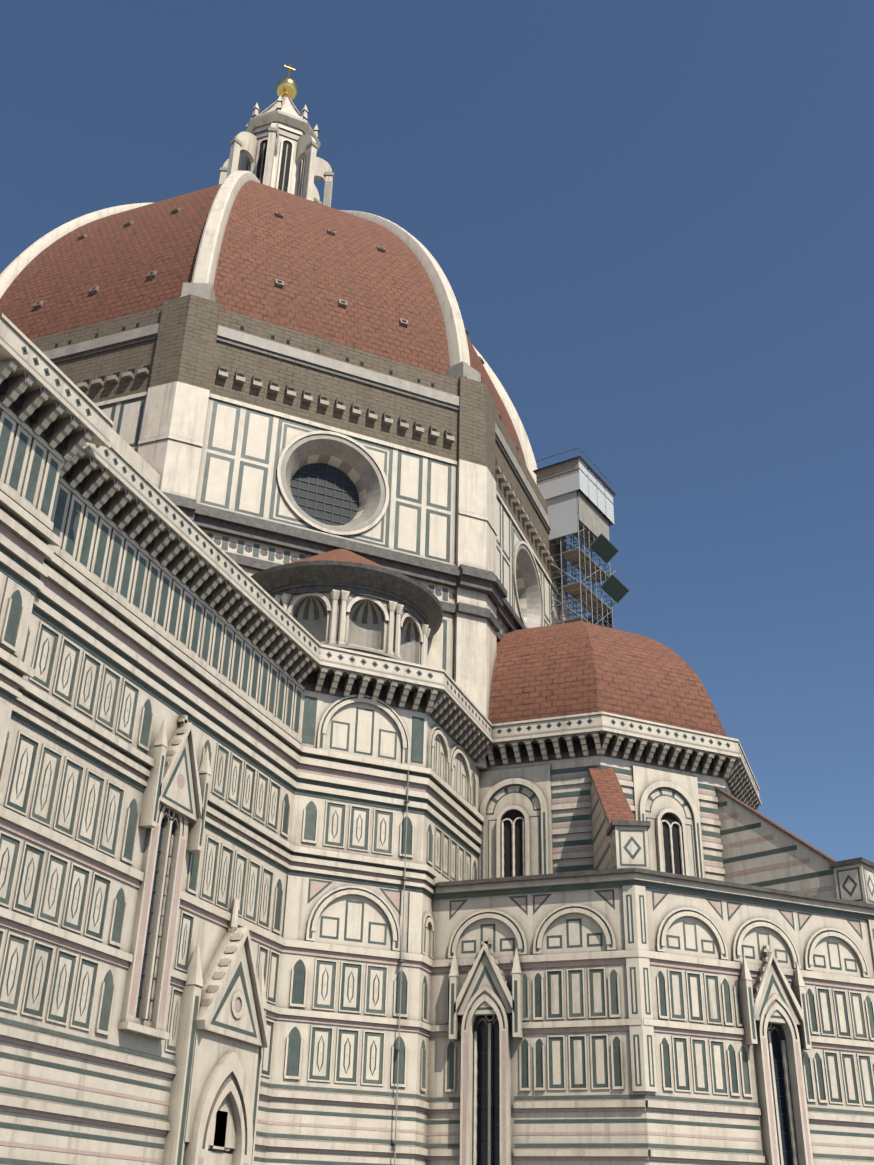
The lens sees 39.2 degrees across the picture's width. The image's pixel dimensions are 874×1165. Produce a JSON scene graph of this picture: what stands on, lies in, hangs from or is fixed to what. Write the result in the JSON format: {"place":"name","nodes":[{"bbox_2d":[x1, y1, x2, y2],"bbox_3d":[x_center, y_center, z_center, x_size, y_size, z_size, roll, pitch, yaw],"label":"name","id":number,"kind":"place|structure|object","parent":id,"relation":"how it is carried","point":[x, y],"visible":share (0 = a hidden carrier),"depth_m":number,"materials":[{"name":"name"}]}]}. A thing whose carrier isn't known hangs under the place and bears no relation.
{"place":"outdoors","nodes":[
{"label":"outdoors","id":0,"kind":"place"},
{"bbox_2d":[0,0,873,862],"label":"sky","id":1,"kind":"structure","parent":0,"point":[651,221],"materials":[{"name":"blue"}]},
{"label":"ground","id":2,"kind":"structure","parent":0,"visible":0},
{"bbox_2d":[0,313,494,1164],"bbox_3d":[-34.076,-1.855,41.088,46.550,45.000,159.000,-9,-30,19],"label":"aisle and crossing walls","id":3,"kind":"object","parent":2,"relation":"on","point":[240,821],"visible":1,"depth_m":50.69,"materials":[{"name":"white stone"}]},
{"bbox_2d":[30,295,569,770],"bbox_3d":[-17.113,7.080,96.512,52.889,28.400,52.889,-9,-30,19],"label":"drum","id":4,"kind":"object","parent":3,"relation":"on","point":[256,445],"visible":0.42,"depth_m":78.81,"materials":[{"name":"white stone"}]},
{"bbox_2d":[0,180,526,465],"bbox_3d":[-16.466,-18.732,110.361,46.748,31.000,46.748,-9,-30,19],"label":"dome tiles","id":5,"kind":"object","parent":4,"relation":"on","point":[308,260],"visible":0.25,"depth_m":88.98,"materials":[{"name":"red tile"}]},
{"bbox_2d":[33,208,518,450],"bbox_3d":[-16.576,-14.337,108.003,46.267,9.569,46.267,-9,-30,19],"label":"dome openings","id":6,"kind":"object","parent":5,"relation":"in","point":[280,283],"visible":0.27,"depth_m":89.15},
{"bbox_2d":[0,170,536,484],"bbox_3d":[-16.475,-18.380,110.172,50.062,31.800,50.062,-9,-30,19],"label":"dome ribs","id":7,"kind":"object","parent":4,"relation":"on","point":[201,284],"visible":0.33,"depth_m":92.63,"materials":[{"name":"white stone"}]},
{"bbox_2d":[219,95,333,206],"bbox_3d":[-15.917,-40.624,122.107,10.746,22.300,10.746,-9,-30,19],"label":"lantern","id":8,"kind":"object","parent":7,"relation":"on","point":[277,144],"visible":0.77,"depth_m":120.04,"materials":[{"name":"white stone"}]},
{"bbox_2d":[276,77,297,100],"bbox_3d":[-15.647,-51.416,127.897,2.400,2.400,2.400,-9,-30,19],"label":"golden ball","id":9,"kind":"object","parent":8,"relation":"on","point":[287,86],"visible":0.75,"depth_m":127.03,"materials":[{"name":"gold metal"}]},
{"bbox_2d":[284,62,294,77],"bbox_3d":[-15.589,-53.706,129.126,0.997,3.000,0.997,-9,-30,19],"label":"cross","id":10,"kind":"object","parent":9,"relation":"on","point":[289,68],"visible":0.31,"depth_m":129.30,"materials":[{"name":"gold metal"}]},
{"bbox_2d":[533,447,629,628],"bbox_3d":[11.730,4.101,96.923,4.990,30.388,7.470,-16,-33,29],"label":"scaffold","id":11,"kind":"object","parent":4,"relation":"attached to","point":[577,493],"visible":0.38,"depth_m":99.64,"materials":[{"name":"silver metal"}]},
{"bbox_2d":[251,549,442,665],"bbox_3d":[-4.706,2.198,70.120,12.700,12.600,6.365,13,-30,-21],"label":"exedra","id":12,"kind":"object","parent":3,"relation":"on","point":[344,599],"visible":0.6,"depth_m":68.62,"materials":[{"name":"white stone"}]},
{"bbox_2d":[426,711,873,1164],"bbox_3d":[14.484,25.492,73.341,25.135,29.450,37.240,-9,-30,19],"label":"apse","id":13,"kind":"structure","parent":2,"relation":"on","point":[653,943],"depth_m":59.62,"materials":[{"name":"white stone"}]},
{"bbox_2d":[488,621,726,736],"bbox_3d":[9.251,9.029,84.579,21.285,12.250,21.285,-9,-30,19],"label":"small dome roof","id":14,"kind":"structure","parent":13,"relation":"on","point":[571,668],"depth_m":75.72,"materials":[{"name":"tile"}]}
]}

